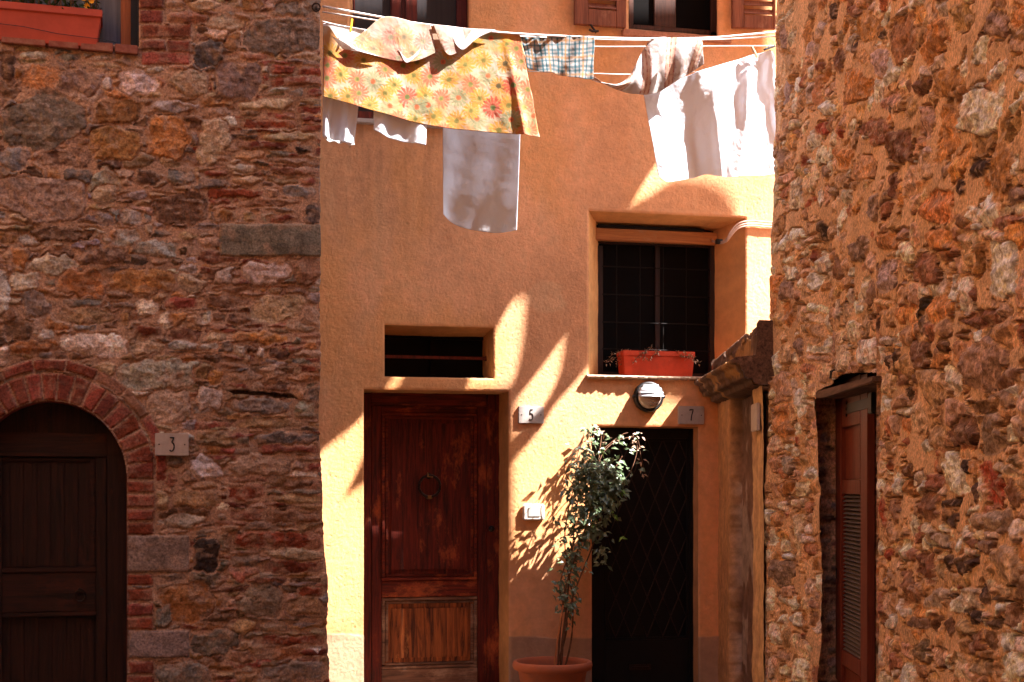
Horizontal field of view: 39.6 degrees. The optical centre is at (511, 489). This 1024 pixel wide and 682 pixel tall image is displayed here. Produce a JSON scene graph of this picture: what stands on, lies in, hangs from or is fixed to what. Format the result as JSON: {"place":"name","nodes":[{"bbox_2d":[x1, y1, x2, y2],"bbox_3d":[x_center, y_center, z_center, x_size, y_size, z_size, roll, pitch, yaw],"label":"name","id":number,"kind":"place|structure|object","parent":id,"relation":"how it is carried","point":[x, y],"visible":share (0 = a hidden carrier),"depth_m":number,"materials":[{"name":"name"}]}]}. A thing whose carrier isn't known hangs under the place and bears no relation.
{"place":"outdoors","nodes":[
{"label":"outdoors","id":0,"kind":"place"},
{"bbox_2d":[764,0,1023,681],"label":"stone house","id":1,"kind":"structure","parent":0,"point":[894,506],"depth_m":5.98,"materials":[{"name":"rubble stone"},{"name":"mortar"}]},
{"bbox_2d":[322,11,774,40],"bbox_3d":[0.341,-2.819,8.661,3.064,0.255,0.024,0,0,-22],"label":"clothesline","id":2,"kind":"object","parent":1,"relation":"attached to","point":[546,37],"visible":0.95,"depth_m":8.79,"materials":[{"name":"white fabric"}]},
{"bbox_2d":[349,19,352,31],"bbox_3d":[-0.918,-2.649,8.118,0.022,0.076,0.026,0,0,-13],"label":"clothes peg","id":3,"kind":"object","parent":2,"relation":"attached to","point":[351,25],"visible":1,"depth_m":8.11,"materials":[{"name":"yellow plastic"}]},
{"bbox_2d":[322,5,775,39],"bbox_3d":[0.335,-2.838,8.638,3.046,0.262,0.028,0,0,-22],"label":"clothesline","id":4,"kind":"object","parent":1,"relation":"attached to","point":[529,34],"visible":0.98,"depth_m":8.66,"materials":[{"name":"white fabric"}]},
{"bbox_2d":[323,16,539,136],"bbox_3d":[-0.445,-2.441,8.366,1.381,0.588,0.129,0,0,-24],"label":"tablecloth","id":5,"kind":"object","parent":4,"relation":"hanging from","point":[451,77],"visible":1,"depth_m":8.37,"materials":[{"name":"fabric"}]},
{"bbox_2d":[520,35,594,78],"bbox_3d":[0.269,-2.641,8.646,0.494,0.250,0.059,0,0,-16],"label":"tea towel","id":6,"kind":"object","parent":4,"relation":"hanging from","point":[569,56],"visible":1,"depth_m":8.65,"materials":[{"name":"fabric"}]},
{"bbox_2d":[592,37,703,94],"bbox_3d":[0.847,-2.651,8.870,0.754,0.379,0.081,0,0,-15],"label":"tea towel","id":7,"kind":"object","parent":4,"relation":"hanging from","point":[662,63],"visible":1,"depth_m":8.88,"materials":[{"name":"fabric"}]},
{"bbox_2d":[322,47,775,74],"bbox_3d":[0.339,-2.649,8.752,3.083,0.264,0.022,0,0,-22],"label":"clothesline","id":8,"kind":"object","parent":1,"relation":"attached to","point":[596,73],"visible":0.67,"depth_m":8.86,"materials":[{"name":"white fabric"}]},
{"bbox_2d":[835,373,876,681],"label":"door","id":9,"kind":"structure","parent":1,"relation":"in","point":[855,416],"depth_m":7.43,"materials":[{"name":"paint"}]},
{"label":"ground","id":10,"kind":"structure","parent":0,"visible":0},
{"bbox_2d":[0,0,329,681],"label":"stone house","id":11,"kind":"structure","parent":10,"relation":"on","point":[160,236],"depth_m":7.79,"materials":[{"name":"stone"}]},
{"bbox_2d":[0,401,125,681],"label":"door","id":12,"kind":"structure","parent":11,"relation":"in","point":[63,471],"depth_m":7.77,"materials":[{"name":"brown wood"}]},
{"bbox_2d":[0,0,138,55],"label":"window","id":13,"kind":"structure","parent":11,"relation":"in","point":[120,18],"depth_m":7.78,"materials":[{"name":"brown wood"}]},
{"bbox_2d":[0,0,116,47],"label":"flower trough","id":14,"kind":"object","parent":13,"relation":"on","point":[50,21],"visible":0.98,"depth_m":7.57,"materials":[{"name":"plastic"}]},
{"bbox_2d":[155,433,188,455],"bbox_3d":[-1.851,-0.244,7.742,0.179,0.122,0.030,0,0,-16],"label":"house number plate","id":15,"kind":"object","parent":11,"relation":"attached to","point":[171,444],"visible":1,"depth_m":7.73,"materials":[{"name":"ceramic"}]},
{"bbox_2d":[312,2,320,11],"bbox_3d":[-1.096,-2.700,7.987,0.052,0.052,0.055,0,0,0],"label":"line hook","id":16,"kind":"object","parent":11,"relation":"attached to","point":[317,9],"visible":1,"depth_m":7.96,"materials":[{"name":"metal"}]},
{"bbox_2d":[322,21,775,46],"bbox_3d":[0.337,-2.776,8.716,3.071,0.244,0.022,0,0,-22],"label":"clothesline","id":17,"kind":"object","parent":11,"relation":"attached to","point":[644,46],"visible":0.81,"depth_m":9.12,"materials":[{"name":"fabric"}]},
{"bbox_2d":[322,23,364,144],"bbox_3d":[-0.982,-2.332,8.215,0.258,0.661,0.117,0,0,-24],"label":"napkin","id":18,"kind":"object","parent":17,"relation":"hanging from","point":[339,121],"visible":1,"depth_m":8.24,"materials":[{"name":"white fabric"}]},
{"bbox_2d":[374,111,426,144],"bbox_3d":[-0.662,-2.309,8.339,0.349,0.537,0.099,0,0,-23],"label":"napkin","id":19,"kind":"object","parent":17,"relation":"hanging from","point":[396,128],"visible":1,"depth_m":8.37,"materials":[{"name":"white fabric"}]},
{"bbox_2d":[443,128,519,232],"bbox_3d":[-0.193,-2.174,8.828,0.581,1.065,0.528,0,0,-13],"label":"pillowcase","id":20,"kind":"object","parent":17,"relation":"hanging from","point":[480,179],"visible":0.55,"depth_m":8.95,"materials":[{"name":"white fabric"}]},
{"bbox_2d":[644,50,775,181],"bbox_3d":[1.290,-2.395,9.143,0.987,0.875,0.183,0,0,-13],"label":"bed sheet","id":21,"kind":"object","parent":17,"relation":"hanging from","point":[718,120],"visible":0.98,"depth_m":9.13,"materials":[{"name":"white fabric"}]},
{"bbox_2d":[751,45,758,57],"bbox_3d":[1.553,-2.805,9.115,0.049,0.079,0.027,0,0,-13],"label":"clothes peg","id":22,"kind":"object","parent":21,"relation":"attached to","point":[754,52],"visible":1,"depth_m":9.11,"materials":[{"name":"white wood"}]},
{"bbox_2d":[318,0,776,681],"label":"plastered house","id":23,"kind":"structure","parent":10,"relation":"on","point":[446,348],"depth_m":10.35,"materials":[{"name":"paint"}]},
{"bbox_2d":[353,0,466,128],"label":"window","id":24,"kind":"structure","parent":23,"relation":"in","point":[438,12],"depth_m":10.15,"materials":[{"name":"black glass"}]},
{"bbox_2d":[364,392,499,681],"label":"door","id":25,"kind":"structure","parent":23,"relation":"in","point":[431,461],"depth_m":10.41,"materials":[{"name":"red wood"}]},
{"bbox_2d":[385,335,486,377],"bbox_3d":[-0.573,-0.977,10.335,0.847,0.386,0.160,0,0,-13],"label":"window","id":26,"kind":"structure","parent":23,"relation":"in","point":[405,356],"depth_m":10.38,"materials":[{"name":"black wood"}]},
{"bbox_2d":[518,406,543,423],"bbox_3d":[0.136,-0.536,10.222,0.186,0.124,0.030,0,0,-13],"label":"house number plate","id":27,"kind":"object","parent":23,"relation":"attached to","point":[531,414],"visible":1,"depth_m":10.21,"materials":[{"name":"ceramic"}]},
{"bbox_2d":[523,504,544,519],"bbox_3d":[0.156,0.162,10.225,0.160,0.118,0.036,0,0,-13],"label":"doorbell","id":28,"kind":"object","parent":23,"relation":"attached to","point":[533,511],"visible":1,"depth_m":10.21,"materials":[{"name":"beige plastic"}]},
{"bbox_2d":[592,427,693,681],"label":"door","id":29,"kind":"structure","parent":23,"relation":"in","point":[642,608],"depth_m":10.57,"materials":[{"name":"black paint"}]},
{"bbox_2d":[632,381,664,411],"bbox_3d":[1.009,-0.678,10.376,0.244,0.224,0.131,0,0,-13],"label":"wall lamp","id":30,"kind":"object","parent":23,"relation":"attached to","point":[648,396],"visible":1,"depth_m":10.36,"materials":[{"name":"white glass"}]},
{"bbox_2d":[587,224,716,380],"bbox_3d":[1.154,-1.383,10.623,1.332,1.171,0.395,0,0,-13],"label":"window","id":31,"kind":"structure","parent":23,"relation":"in","point":[656,285],"depth_m":10.77,"materials":[{"name":"black glass"}]},
{"bbox_2d":[604,344,700,376],"bbox_3d":[1.027,-0.954,10.552,0.733,0.230,0.227,0,0,-13],"label":"flower trough","id":32,"kind":"object","parent":31,"relation":"on","point":[653,363],"visible":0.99,"depth_m":10.52,"materials":[{"name":"orange plastic"}]},
{"bbox_2d":[621,0,730,43],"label":"window","id":33,"kind":"structure","parent":23,"relation":"in","point":[694,17],"depth_m":10.60,"materials":[{"name":"black glass"}]},
{"bbox_2d":[678,406,703,423],"bbox_3d":[1.321,-0.547,10.496,0.200,0.133,0.031,0,0,-13],"label":"house number plate","id":34,"kind":"object","parent":23,"relation":"attached to","point":[690,414],"visible":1,"depth_m":10.48,"materials":[{"name":"ceramic"}]},
{"bbox_2d":[711,220,771,243],"bbox_3d":[1.764,-1.919,10.615,0.554,0.174,0.188,0,0,11],"label":"electric cable","id":35,"kind":"object","parent":23,"relation":"attached to","point":[730,234],"visible":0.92,"depth_m":10.59,"materials":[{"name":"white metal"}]},
{"bbox_2d":[512,656,591,681],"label":"terracotta pot","id":36,"kind":"object","parent":10,"relation":"on","point":[542,669],"visible":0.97,"depth_m":9.73,"materials":[{"name":"ceramic"}]},
{"bbox_2d":[547,423,648,664],"bbox_3d":[0.621,0.404,10.114,0.836,1.768,0.435,0,0,-13],"label":"climbing plant","id":37,"kind":"object","parent":36,"relation":"in","point":[586,474],"visible":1,"depth_m":9.99,"materials":[{"name":"green plant"}]},
{"bbox_2d":[694,320,773,681],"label":"gateway","id":38,"kind":"object","parent":10,"relation":"on","point":[733,384],"visible":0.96,"depth_m":9.79,"materials":[{"name":"paint"}]},
{"bbox_2d":[751,403,759,431],"bbox_3d":[1.512,-0.447,8.832,0.020,0.170,0.220,0,0,0],"label":"wall plate","id":39,"kind":"object","parent":38,"relation":"attached to","point":[755,416],"depth_m":8.77,"materials":[{"name":"stone"}]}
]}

